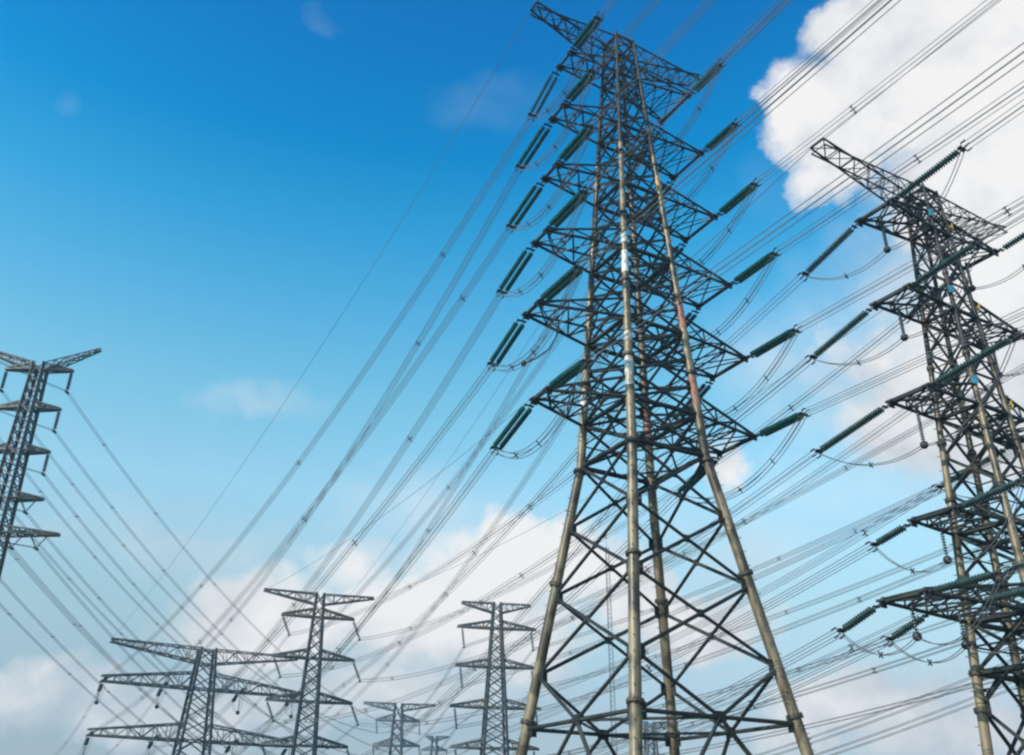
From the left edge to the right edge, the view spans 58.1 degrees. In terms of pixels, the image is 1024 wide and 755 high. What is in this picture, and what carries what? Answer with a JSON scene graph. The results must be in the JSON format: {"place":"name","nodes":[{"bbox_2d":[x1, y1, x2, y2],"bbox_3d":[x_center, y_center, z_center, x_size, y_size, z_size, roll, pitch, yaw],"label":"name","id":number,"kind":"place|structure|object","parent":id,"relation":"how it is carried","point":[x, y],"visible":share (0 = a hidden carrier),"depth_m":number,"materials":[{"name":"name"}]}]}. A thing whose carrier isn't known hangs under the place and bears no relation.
{"place":"outdoors","nodes":[
{"label":"outdoors","id":0,"kind":"place"},
{"bbox_2d":[0,0,1023,754],"label":"sky","id":1,"kind":"structure","parent":0,"point":[195,194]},
{"label":"ground","id":2,"kind":"structure","parent":0,"visible":0},
{"bbox_2d":[0,348,101,577],"bbox_3d":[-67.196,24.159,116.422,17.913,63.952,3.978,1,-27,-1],"label":"transmission pylon","id":3,"kind":"object","parent":2,"relation":"on","point":[19,407],"visible":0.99,"depth_m":124.36,"materials":[{"name":"metal"}]},
{"bbox_2d":[0,541,37,547],"bbox_3d":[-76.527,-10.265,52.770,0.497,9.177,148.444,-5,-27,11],"label":"conductor bundle","id":4,"kind":"object","parent":3,"relation":"attached to","point":[17,544],"visible":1,"depth_m":114.69,"materials":[{"name":"grey metal"}]},
{"bbox_2d":[0,460,41,472],"bbox_3d":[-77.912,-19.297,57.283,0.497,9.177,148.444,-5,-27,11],"label":"conductor bundle","id":5,"kind":"object","parent":3,"relation":"attached to","point":[20,466],"visible":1,"depth_m":118.09,"materials":[{"name":"grey metal"}]},
{"bbox_2d":[0,410,55,430],"bbox_3d":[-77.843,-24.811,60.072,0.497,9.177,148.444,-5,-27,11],"label":"conductor bundle","id":6,"kind":"object","parent":3,"relation":"attached to","point":[26,421],"visible":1,"depth_m":120.03,"materials":[{"name":"grey metal"}]},
{"bbox_2d":[0,361,63,390],"bbox_3d":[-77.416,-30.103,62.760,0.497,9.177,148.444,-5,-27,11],"label":"conductor bundle","id":7,"kind":"object","parent":3,"relation":"attached to","point":[31,375],"visible":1,"depth_m":121.33,"materials":[{"name":"grey metal"}]},
{"bbox_2d":[0,603,165,753],"bbox_3d":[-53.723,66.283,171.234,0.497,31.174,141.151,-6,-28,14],"label":"conductor bundle","id":8,"kind":"object","parent":3,"relation":"attached to","point":[9,614],"visible":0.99,"depth_m":136.91,"materials":[{"name":"grey metal"}]},
{"bbox_2d":[0,578,183,754],"bbox_3d":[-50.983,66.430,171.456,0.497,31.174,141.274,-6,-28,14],"label":"conductor bundle","id":9,"kind":"object","parent":3,"relation":"hanging from","point":[52,636],"visible":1,"depth_m":134.98,"materials":[{"name":"grey metal"}]},
{"bbox_2d":[1,539,219,754],"bbox_3d":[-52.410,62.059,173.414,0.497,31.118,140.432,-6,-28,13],"label":"conductor bundle","id":10,"kind":"object","parent":3,"relation":"hanging from","point":[74,624],"visible":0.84,"depth_m":138.31,"materials":[{"name":"grey metal"}]},
{"bbox_2d":[12,547,218,754],"bbox_3d":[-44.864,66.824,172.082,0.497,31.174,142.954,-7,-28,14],"label":"conductor bundle","id":11,"kind":"object","parent":3,"relation":"attached to","point":[136,683],"visible":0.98,"depth_m":131.68,"materials":[{"name":"grey metal"}]},
{"bbox_2d":[37,549,235,754],"bbox_3d":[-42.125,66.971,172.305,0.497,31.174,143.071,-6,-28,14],"label":"conductor bundle","id":12,"kind":"object","parent":3,"relation":"attached to","point":[113,638],"visible":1,"depth_m":131.83,"materials":[{"name":"grey metal"}]},
{"bbox_2d":[4,504,275,754],"bbox_3d":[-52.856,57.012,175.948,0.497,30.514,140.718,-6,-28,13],"label":"conductor bundle","id":13,"kind":"object","parent":3,"relation":"hanging from","point":[121,633],"visible":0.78,"depth_m":142.44,"materials":[{"name":"grey metal"}]},
{"bbox_2d":[27,512,270,754],"bbox_3d":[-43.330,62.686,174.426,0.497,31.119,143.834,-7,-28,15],"label":"conductor bundle","id":14,"kind":"object","parent":3,"relation":"attached to","point":[153,655],"visible":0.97,"depth_m":138.05,"materials":[{"name":"grey metal"}]},
{"bbox_2d":[0,438,354,754],"bbox_3d":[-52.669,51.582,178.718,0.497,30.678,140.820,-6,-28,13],"label":"conductor bundle","id":15,"kind":"object","parent":3,"relation":"attached to","point":[137,602],"visible":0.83,"depth_m":146.82,"materials":[{"name":"grey metal"}]},
{"bbox_2d":[44,473,326,754],"bbox_3d":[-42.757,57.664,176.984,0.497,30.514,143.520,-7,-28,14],"label":"conductor bundle","id":16,"kind":"object","parent":3,"relation":"attached to","point":[197,652],"visible":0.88,"depth_m":140.50,"materials":[{"name":"grey metal"}]},
{"bbox_2d":[2,391,377,732],"bbox_3d":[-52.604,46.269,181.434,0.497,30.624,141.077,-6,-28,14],"label":"conductor bundle","id":17,"kind":"object","parent":3,"relation":"attached to","point":[149,573],"visible":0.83,"depth_m":152.70,"materials":[{"name":"grey metal"}]},
{"bbox_2d":[55,432,396,754],"bbox_3d":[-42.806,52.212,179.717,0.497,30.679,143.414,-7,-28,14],"label":"conductor bundle","id":18,"kind":"object","parent":3,"relation":"attached to","point":[186,595],"visible":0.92,"depth_m":147.18,"materials":[{"name":"grey metal"}]},
{"bbox_2d":[67,391,418,733],"bbox_3d":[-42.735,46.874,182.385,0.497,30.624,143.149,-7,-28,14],"label":"conductor bundle","id":19,"kind":"object","parent":3,"relation":"attached to","point":[188,552],"visible":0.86,"depth_m":147.93,"materials":[{"name":"grey metal"}]},
{"bbox_2d":[82,637,298,754],"bbox_3d":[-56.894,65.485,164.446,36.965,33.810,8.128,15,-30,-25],"label":"transmission pylon","id":20,"kind":"object","parent":2,"relation":"on","point":[193,687],"visible":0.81,"depth_m":167.39,"materials":[{"name":"metal"}]},
{"bbox_2d":[60,693,96,748],"bbox_3d":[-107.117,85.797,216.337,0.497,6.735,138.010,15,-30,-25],"label":"conductor bundle","id":21,"kind":"object","parent":20,"relation":"attached to","point":[78,723],"visible":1,"depth_m":180.56,"materials":[{"name":"grey metal"}]},
{"bbox_2d":[107,698,157,754],"bbox_3d":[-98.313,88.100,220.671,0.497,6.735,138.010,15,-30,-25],"label":"conductor bundle","id":22,"kind":"object","parent":20,"relation":"attached to","point":[136,722],"visible":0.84,"depth_m":179.75,"materials":[{"name":"grey metal"}]},
{"bbox_2d":[223,711,280,754],"bbox_3d":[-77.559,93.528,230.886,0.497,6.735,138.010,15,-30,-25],"label":"conductor bundle","id":23,"kind":"object","parent":20,"relation":"attached to","point":[255,731],"visible":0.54,"depth_m":191.31,"materials":[{"name":"grey metal"}]},
{"bbox_2d":[261,588,374,754],"bbox_3d":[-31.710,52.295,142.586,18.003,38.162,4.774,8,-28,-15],"label":"transmission pylon","id":24,"kind":"object","parent":2,"relation":"on","point":[314,746],"visible":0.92,"depth_m":145.24,"materials":[{"name":"metal"}]},
{"bbox_2d":[156,636,288,746],"bbox_3d":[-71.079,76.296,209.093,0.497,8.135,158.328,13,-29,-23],"label":"conductor bundle","id":25,"kind":"object","parent":24,"relation":"hanging from","point":[236,694],"visible":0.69,"depth_m":174.27,"materials":[{"name":"grey metal"}]},
{"bbox_2d":[212,676,281,746],"bbox_3d":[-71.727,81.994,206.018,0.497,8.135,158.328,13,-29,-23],"label":"conductor bundle","id":26,"kind":"object","parent":24,"relation":"attached to","point":[249,709],"visible":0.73,"depth_m":158.54,"materials":[{"name":"grey metal"}]},
{"bbox_2d":[193,641,358,747],"bbox_3d":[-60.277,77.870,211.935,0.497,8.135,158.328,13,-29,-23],"label":"conductor bundle","id":27,"kind":"object","parent":24,"relation":"attached to","point":[308,687],"visible":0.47,"depth_m":165.52,"materials":[{"name":"grey metal"}]},
{"bbox_2d":[266,682,356,753],"bbox_3d":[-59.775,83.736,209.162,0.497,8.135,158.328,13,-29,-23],"label":"conductor bundle","id":28,"kind":"object","parent":24,"relation":"attached to","point":[320,714],"visible":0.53,"depth_m":160.42,"materials":[{"name":"grey metal"}]},
{"bbox_2d":[319,724,356,754],"bbox_3d":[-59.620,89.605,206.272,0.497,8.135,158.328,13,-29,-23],"label":"conductor bundle","id":29,"kind":"object","parent":24,"relation":"attached to","point":[340,739],"visible":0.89,"depth_m":150.49,"materials":[{"name":"grey metal"}]},
{"bbox_2d":[364,701,435,754],"bbox_3d":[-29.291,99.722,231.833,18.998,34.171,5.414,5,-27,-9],"label":"transmission pylon","id":30,"kind":"object","parent":2,"relation":"on","point":[394,721],"visible":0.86,"depth_m":236.87,"materials":[{"name":"metal"}]},
{"bbox_2d":[420,735,449,754],"bbox_3d":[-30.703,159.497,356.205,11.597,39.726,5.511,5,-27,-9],"label":"transmission pylon","id":31,"kind":"object","parent":2,"relation":"on","point":[431,746],"visible":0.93,"depth_m":363.16,"materials":[{"name":"metal"}]},
{"bbox_2d":[449,601,540,754],"bbox_3d":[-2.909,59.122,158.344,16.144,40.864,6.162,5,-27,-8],"label":"transmission pylon","id":32,"kind":"object","parent":2,"relation":"on","point":[482,747],"visible":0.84,"depth_m":161.17,"materials":[{"name":"metal"}]},
{"bbox_2d":[376,647,463,732],"bbox_3d":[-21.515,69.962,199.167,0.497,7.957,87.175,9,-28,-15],"label":"conductor bundle","id":33,"kind":"object","parent":32,"relation":"attached to","point":[432,693],"visible":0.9,"depth_m":180.51,"materials":[{"name":"grey metal"}]},
{"bbox_2d":[400,686,461,754],"bbox_3d":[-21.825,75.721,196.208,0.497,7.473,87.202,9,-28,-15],"label":"conductor bundle","id":34,"kind":"object","parent":32,"relation":"hanging from","point":[431,726],"visible":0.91,"depth_m":179.89,"materials":[{"name":"grey metal"}]},
{"bbox_2d":[435,727,457,753],"bbox_3d":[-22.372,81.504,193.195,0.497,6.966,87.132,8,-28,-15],"label":"conductor bundle","id":35,"kind":"object","parent":32,"relation":"hanging from","point":[446,739],"visible":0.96,"depth_m":162.77,"materials":[{"name":"grey metal"}]},
{"bbox_2d":[425,650,531,734],"bbox_3d":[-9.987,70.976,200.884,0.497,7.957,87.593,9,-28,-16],"label":"conductor bundle","id":36,"kind":"object","parent":32,"relation":"hanging from","point":[483,704],"visible":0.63,"depth_m":194.90,"materials":[{"name":"grey metal"}]},
{"bbox_2d":[458,696,527,754],"bbox_3d":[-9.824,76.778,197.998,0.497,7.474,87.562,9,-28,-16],"label":"conductor bundle","id":37,"kind":"object","parent":32,"relation":"attached to","point":[491,732],"visible":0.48,"depth_m":182.04,"materials":[{"name":"grey metal"}]},
{"bbox_2d":[455,529,1023,728],"bbox_3d":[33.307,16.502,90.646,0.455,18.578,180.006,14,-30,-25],"label":"conductor bundle","id":38,"kind":"object","parent":32,"relation":"attached to","point":[755,637],"visible":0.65,"depth_m":95.43,"materials":[{"name":"grey metal"}]},
{"bbox_2d":[462,445,1023,686],"bbox_3d":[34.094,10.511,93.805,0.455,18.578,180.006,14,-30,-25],"label":"conductor bundle","id":39,"kind":"object","parent":32,"relation":"attached to","point":[569,652],"visible":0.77,"depth_m":98.63,"materials":[{"name":"grey metal"}]},
{"bbox_2d":[463,363,1023,647],"bbox_3d":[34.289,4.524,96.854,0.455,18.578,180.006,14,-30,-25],"label":"conductor bundle","id":40,"kind":"object","parent":32,"relation":"attached to","point":[771,505],"visible":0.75,"depth_m":99.05,"materials":[{"name":"grey metal"}]},
{"bbox_2d":[532,443,1023,650],"bbox_3d":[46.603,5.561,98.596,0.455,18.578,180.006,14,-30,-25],"label":"conductor bundle","id":41,"kind":"object","parent":32,"relation":"attached to","point":[776,557],"visible":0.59,"depth_m":114.33,"materials":[{"name":"grey metal"}]},
{"bbox_2d":[549,622,1013,754],"bbox_3d":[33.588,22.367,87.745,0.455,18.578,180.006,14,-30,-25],"label":"conductor bundle","id":42,"kind":"object","parent":32,"relation":"attached to","point":[818,686],"visible":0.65,"depth_m":88.39,"materials":[{"name":"grey metal"}]},
{"bbox_2d":[541,515,1023,688],"bbox_3d":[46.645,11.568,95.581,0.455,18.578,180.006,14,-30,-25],"label":"conductor bundle","id":43,"kind":"object","parent":32,"relation":"attached to","point":[655,657],"visible":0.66,"depth_m":109.71,"materials":[{"name":"grey metal"}]},
{"bbox_2d":[548,597,1023,728],"bbox_3d":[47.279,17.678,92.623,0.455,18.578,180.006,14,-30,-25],"label":"conductor bundle","id":44,"kind":"object","parent":32,"relation":"attached to","point":[800,667],"visible":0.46,"depth_m":108.83,"materials":[{"name":"grey metal"}]},
{"bbox_2d":[656,679,992,754],"bbox_3d":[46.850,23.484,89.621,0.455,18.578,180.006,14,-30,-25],"label":"conductor bundle","id":45,"kind":"object","parent":32,"relation":"attached to","point":[835,718],"visible":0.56,"depth_m":102.83,"materials":[{"name":"grey metal"}]},
{"bbox_2d":[605,540,616,754],"bbox_3d":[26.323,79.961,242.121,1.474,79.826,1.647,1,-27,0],"label":"lattice mast","id":46,"kind":"object","parent":2,"relation":"on","point":[611,705],"visible":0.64,"depth_m":245.59,"materials":[{"name":"metal"}]},
{"bbox_2d":[487,1,815,754],"bbox_3d":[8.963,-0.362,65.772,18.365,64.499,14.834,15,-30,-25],"label":"transmission pylon","id":47,"kind":"object","parent":2,"relation":"on","point":[636,710],"visible":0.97,"depth_m":64.51,"materials":[{"name":"metal"}]},
{"bbox_2d":[93,227,511,731],"bbox_3d":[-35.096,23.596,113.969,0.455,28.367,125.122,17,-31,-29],"label":"conductor bundle","id":48,"kind":"object","parent":47,"relation":"attached to","point":[461,296],"visible":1,"depth_m":89.50,"materials":[{"name":"grey metal"}]},
{"bbox_2d":[106,116,533,676],"bbox_3d":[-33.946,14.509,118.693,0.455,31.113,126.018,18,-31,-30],"label":"conductor bundle","id":49,"kind":"object","parent":47,"relation":"attached to","point":[360,372],"visible":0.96,"depth_m":94.99,"materials":[{"name":"grey metal"}]},
{"bbox_2d":[146,366,493,754],"bbox_3d":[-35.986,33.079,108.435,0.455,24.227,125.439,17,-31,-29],"label":"conductor bundle","id":50,"kind":"object","parent":47,"relation":"attached to","point":[341,554],"visible":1,"depth_m":80.29,"materials":[{"name":"grey metal"}]},
{"bbox_2d":[113,11,530,636],"bbox_3d":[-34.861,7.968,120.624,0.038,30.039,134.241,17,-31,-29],"label":"earth wire","id":51,"kind":"object","parent":47,"relation":"attached to","point":[351,299],"visible":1,"depth_m":95.82,"materials":[{"name":"grey metal"}]},
{"bbox_2d":[158,292,502,735],"bbox_3d":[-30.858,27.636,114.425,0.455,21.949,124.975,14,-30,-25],"label":"conductor bundle","id":52,"kind":"object","parent":47,"relation":"attached to","point":[409,439],"visible":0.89,"depth_m":84.88,"materials":[{"name":"grey metal"}]},
{"bbox_2d":[167,167,520,682],"bbox_3d":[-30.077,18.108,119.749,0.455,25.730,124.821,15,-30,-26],"label":"conductor bundle","id":53,"kind":"object","parent":47,"relation":"attached to","point":[381,398],"visible":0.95,"depth_m":91.94,"materials":[{"name":"grey metal"}]},
{"bbox_2d":[231,450,495,754],"bbox_3d":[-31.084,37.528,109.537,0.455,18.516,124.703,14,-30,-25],"label":"conductor bundle","id":54,"kind":"object","parent":47,"relation":"attached to","point":[378,597],"visible":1,"depth_m":77.28,"materials":[{"name":"grey metal"}]},
{"bbox_2d":[244,225,638,688],"bbox_3d":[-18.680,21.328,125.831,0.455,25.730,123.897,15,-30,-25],"label":"conductor bundle","id":55,"kind":"object","parent":47,"relation":"attached to","point":[446,486],"visible":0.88,"depth_m":106.91,"materials":[{"name":"grey metal"}]},
{"bbox_2d":[237,354,662,740],"bbox_3d":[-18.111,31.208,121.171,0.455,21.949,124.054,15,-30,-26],"label":"conductor bundle","id":56,"kind":"object","parent":47,"relation":"attached to","point":[453,583],"visible":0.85,"depth_m":101.10,"materials":[{"name":"grey metal"}]},
{"bbox_2d":[298,165,631,690],"bbox_3d":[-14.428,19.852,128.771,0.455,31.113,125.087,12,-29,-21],"label":"conductor bundle","id":57,"kind":"object","parent":47,"relation":"attached to","point":[475,449],"visible":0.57,"depth_m":108.28,"materials":[{"name":"grey metal"}]},
{"bbox_2d":[297,292,644,742],"bbox_3d":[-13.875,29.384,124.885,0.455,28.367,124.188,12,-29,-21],"label":"conductor bundle","id":58,"kind":"object","parent":47,"relation":"attached to","point":[477,545],"visible":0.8,"depth_m":104.18,"materials":[{"name":"grey metal"}]},
{"bbox_2d":[313,87,688,638],"bbox_3d":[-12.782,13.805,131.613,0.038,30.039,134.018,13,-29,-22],"label":"earth wire","id":59,"kind":"object","parent":47,"relation":"attached to","point":[493,394],"visible":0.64,"depth_m":114.84,"materials":[{"name":"grey metal"}]},
{"bbox_2d":[362,495,679,754],"bbox_3d":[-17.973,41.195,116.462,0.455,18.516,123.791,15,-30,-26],"label":"conductor bundle","id":60,"kind":"object","parent":47,"relation":"attached to","point":[376,748],"visible":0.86,"depth_m":89.65,"materials":[{"name":"grey metal"}]},
{"bbox_2d":[377,420,672,754],"bbox_3d":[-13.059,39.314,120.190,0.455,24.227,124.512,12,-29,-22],"label":"conductor bundle","id":61,"kind":"object","parent":47,"relation":"attached to","point":[521,611],"visible":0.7,"depth_m":94.18,"materials":[{"name":"grey metal"}]},
{"bbox_2d":[290,273,801,635],"bbox_3d":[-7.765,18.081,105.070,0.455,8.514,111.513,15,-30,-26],"label":"conductor bundle","id":62,"kind":"object","parent":47,"relation":"attached to","point":[556,483],"visible":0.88,"depth_m":89.30,"materials":[{"name":"grey metal"}]},
{"bbox_2d":[597,0,617,19],"bbox_3d":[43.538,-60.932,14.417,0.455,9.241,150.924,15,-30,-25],"label":"conductor bundle","id":63,"kind":"object","parent":47,"relation":"attached to","point":[607,8],"visible":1,"depth_m":70.81,"materials":[{"name":"grey metal"}]},
{"bbox_2d":[592,0,661,69],"bbox_3d":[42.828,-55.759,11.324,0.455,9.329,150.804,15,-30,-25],"label":"conductor bundle","id":64,"kind":"object","parent":47,"relation":"attached to","point":[626,35],"visible":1,"depth_m":65.24,"materials":[{"name":"grey metal"}]},
{"bbox_2d":[589,0,716,124],"bbox_3d":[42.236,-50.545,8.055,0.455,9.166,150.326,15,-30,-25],"label":"conductor bundle","id":65,"kind":"object","parent":47,"relation":"attached to","point":[652,60],"visible":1,"depth_m":59.30,"materials":[{"name":"grey metal"}]},
{"bbox_2d":[584,0,791,191],"bbox_3d":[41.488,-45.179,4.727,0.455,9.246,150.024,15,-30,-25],"label":"conductor bundle","id":66,"kind":"object","parent":47,"relation":"attached to","point":[690,90],"visible":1,"depth_m":52.79,"materials":[{"name":"grey metal"}]},
{"bbox_2d":[578,0,900,267],"bbox_3d":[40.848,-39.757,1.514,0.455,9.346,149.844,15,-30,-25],"label":"conductor bundle","id":67,"kind":"object","parent":47,"relation":"attached to","point":[821,60],"visible":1,"depth_m":45.81,"materials":[{"name":"grey metal"}]},
{"bbox_2d":[725,0,792,60],"bbox_3d":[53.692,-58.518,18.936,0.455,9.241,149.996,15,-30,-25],"label":"conductor bundle","id":68,"kind":"object","parent":47,"relation":"attached to","point":[757,29],"visible":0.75,"depth_m":72.24,"materials":[{"name":"grey metal"}]},
{"bbox_2d":[586,42,1023,363],"bbox_3d":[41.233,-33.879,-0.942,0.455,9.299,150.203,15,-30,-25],"label":"conductor bundle","id":69,"kind":"object","parent":47,"relation":"attached to","point":[981,82],"visible":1,"depth_m":40.75,"materials":[{"name":"grey metal"}]},
{"bbox_2d":[737,0,884,121],"bbox_3d":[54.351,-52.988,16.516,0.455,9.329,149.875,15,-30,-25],"label":"conductor bundle","id":70,"kind":"object","parent":47,"relation":"attached to","point":[812,58],"visible":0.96,"depth_m":66.74,"materials":[{"name":"grey metal"}]},
{"bbox_2d":[754,0,1000,183],"bbox_3d":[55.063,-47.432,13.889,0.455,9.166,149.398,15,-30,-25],"label":"conductor bundle","id":71,"kind":"object","parent":47,"relation":"attached to","point":[879,88],"visible":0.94,"depth_m":61.41,"materials":[{"name":"grey metal"}]},
{"bbox_2d":[774,81,1023,255],"bbox_3d":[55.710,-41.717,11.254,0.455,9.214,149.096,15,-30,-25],"label":"conductor bundle","id":72,"kind":"object","parent":47,"relation":"attached to","point":[916,159],"visible":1,"depth_m":58.28,"materials":[{"name":"grey metal"}]},
{"bbox_2d":[796,196,1023,331],"bbox_3d":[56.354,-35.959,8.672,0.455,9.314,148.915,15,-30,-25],"label":"conductor bundle","id":73,"kind":"object","parent":47,"relation":"attached to","point":[1007,210],"visible":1,"depth_m":56.77,"materials":[{"name":"grey metal"}]},
{"bbox_2d":[802,307,1023,415],"bbox_3d":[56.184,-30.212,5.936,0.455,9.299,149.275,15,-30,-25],"label":"conductor bundle","id":74,"kind":"object","parent":47,"relation":"attached to","point":[988,328],"visible":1,"depth_m":54.77,"materials":[{"name":"grey metal"}]},
{"bbox_2d":[624,721,678,754],"bbox_3d":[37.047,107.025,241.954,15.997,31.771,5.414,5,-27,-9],"label":"transmission pylon","id":75,"kind":"object","parent":2,"relation":"on","point":[646,723],"visible":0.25,"depth_m":247.17,"materials":[{"name":"metal"}]},
{"bbox_2d":[797,138,1023,754],"bbox_3d":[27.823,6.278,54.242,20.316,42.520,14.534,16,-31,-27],"label":"transmission pylon","id":76,"kind":"object","parent":2,"relation":"on","point":[964,583],"visible":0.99,"depth_m":54.49,"materials":[{"name":"metal"}]},
{"bbox_2d":[265,149,809,589],"bbox_3d":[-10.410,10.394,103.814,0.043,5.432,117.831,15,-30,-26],"label":"earth wire","id":77,"kind":"object","parent":76,"relation":"attached to","point":[578,358],"visible":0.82,"depth_m":79.91,"materials":[{"name":"grey metal"}]},
{"bbox_2d":[281,358,811,677],"bbox_3d":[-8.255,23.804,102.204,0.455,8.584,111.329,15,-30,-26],"label":"conductor bundle","id":78,"kind":"object","parent":76,"relation":"hanging from","point":[520,576],"visible":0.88,"depth_m":83.29,"materials":[{"name":"grey metal"}]},
{"bbox_2d":[276,450,818,722],"bbox_3d":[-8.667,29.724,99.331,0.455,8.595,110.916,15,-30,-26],"label":"conductor bundle","id":79,"kind":"object","parent":76,"relation":"hanging from","point":[365,711],"visible":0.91,"depth_m":76.86,"materials":[{"name":"grey metal"}]},
{"bbox_2d":[360,319,908,640],"bbox_3d":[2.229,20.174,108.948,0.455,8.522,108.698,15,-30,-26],"label":"conductor bundle","id":80,"kind":"object","parent":76,"relation":"attached to","point":[791,407],"visible":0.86,"depth_m":82.55,"materials":[{"name":"grey metal"}]},
{"bbox_2d":[359,401,926,681],"bbox_3d":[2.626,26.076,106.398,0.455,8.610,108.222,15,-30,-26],"label":"conductor bundle","id":81,"kind":"object","parent":76,"relation":"hanging from","point":[743,521],"visible":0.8,"depth_m":79.89,"materials":[{"name":"grey metal"}]},
{"bbox_2d":[357,485,936,726],"bbox_3d":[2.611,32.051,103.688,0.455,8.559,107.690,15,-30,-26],"label":"conductor bundle","id":82,"kind":"object","parent":76,"relation":"attached to","point":[865,533],"visible":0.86,"depth_m":77.36,"materials":[{"name":"grey metal"}]},
{"bbox_2d":[424,542,873,754],"bbox_3d":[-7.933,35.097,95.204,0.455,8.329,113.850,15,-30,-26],"label":"conductor bundle","id":83,"kind":"object","parent":76,"relation":"attached to","point":[648,669],"visible":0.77,"depth_m":63.75,"materials":[{"name":"grey metal"}]},
{"bbox_2d":[374,238,986,598],"bbox_3d":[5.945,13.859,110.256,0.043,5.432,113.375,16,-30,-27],"label":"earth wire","id":84,"kind":"object","parent":76,"relation":"attached to","point":[667,450],"visible":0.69,"depth_m":95.02,"materials":[{"name":"grey metal"}]},
{"bbox_2d":[592,631,841,754],"bbox_3d":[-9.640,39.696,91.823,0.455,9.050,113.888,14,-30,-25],"label":"conductor bundle","id":85,"kind":"object","parent":76,"relation":"hanging from","point":[661,724],"visible":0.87,"depth_m":54.28,"materials":[{"name":"grey metal"}]},
{"bbox_2d":[621,636,890,754],"bbox_3d":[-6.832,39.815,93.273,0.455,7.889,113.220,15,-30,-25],"label":"conductor bundle","id":86,"kind":"object","parent":76,"relation":"attached to","point":[791,688],"visible":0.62,"depth_m":55.31,"materials":[{"name":"grey metal"}]},
{"bbox_2d":[554,580,993,754],"bbox_3d":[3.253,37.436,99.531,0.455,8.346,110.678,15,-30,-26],"label":"conductor bundle","id":87,"kind":"object","parent":76,"relation":"attached to","point":[852,650],"visible":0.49,"depth_m":69.38,"materials":[{"name":"grey metal"}]},
{"bbox_2d":[757,660,1010,754],"bbox_3d":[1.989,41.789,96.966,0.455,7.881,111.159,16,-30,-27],"label":"conductor bundle","id":88,"kind":"object","parent":76,"relation":"attached to","point":[811,743],"visible":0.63,"depth_m":63.07,"materials":[{"name":"grey metal"}]},
{"bbox_2d":[824,0,997,138],"bbox_3d":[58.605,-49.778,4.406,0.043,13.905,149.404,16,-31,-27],"label":"earth wire","id":89,"kind":"object","parent":76,"relation":"attached to","point":[913,67],"visible":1,"depth_m":53.41,"materials":[{"name":"grey metal"}]},
{"bbox_2d":[814,682,1015,754],"bbox_3d":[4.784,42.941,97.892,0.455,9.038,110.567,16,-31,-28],"label":"conductor bundle","id":90,"kind":"object","parent":76,"relation":"attached to","point":[910,722],"visible":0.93,"depth_m":65.10,"materials":[{"name":"grey metal"}]},
{"bbox_2d":[961,99,1023,148],"bbox_3d":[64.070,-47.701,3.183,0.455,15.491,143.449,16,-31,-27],"label":"conductor bundle","id":91,"kind":"object","parent":76,"relation":"attached to","point":[995,125],"visible":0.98,"depth_m":53.18,"materials":[{"name":"grey metal"}]},
{"bbox_2d":[978,209,1023,244],"bbox_3d":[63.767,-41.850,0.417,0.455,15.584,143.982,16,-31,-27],"label":"conductor bundle","id":92,"kind":"object","parent":76,"relation":"attached to","point":[1002,226],"visible":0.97,"depth_m":51.06,"materials":[{"name":"grey metal"}]},
{"bbox_2d":[1002,559,1023,576],"bbox_3d":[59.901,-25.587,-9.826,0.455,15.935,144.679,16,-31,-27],"label":"conductor bundle","id":93,"kind":"object","parent":76,"relation":"attached to","point":[1014,565],"visible":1,"depth_m":41.60,"materials":[{"name":"grey metal"}]}
]}

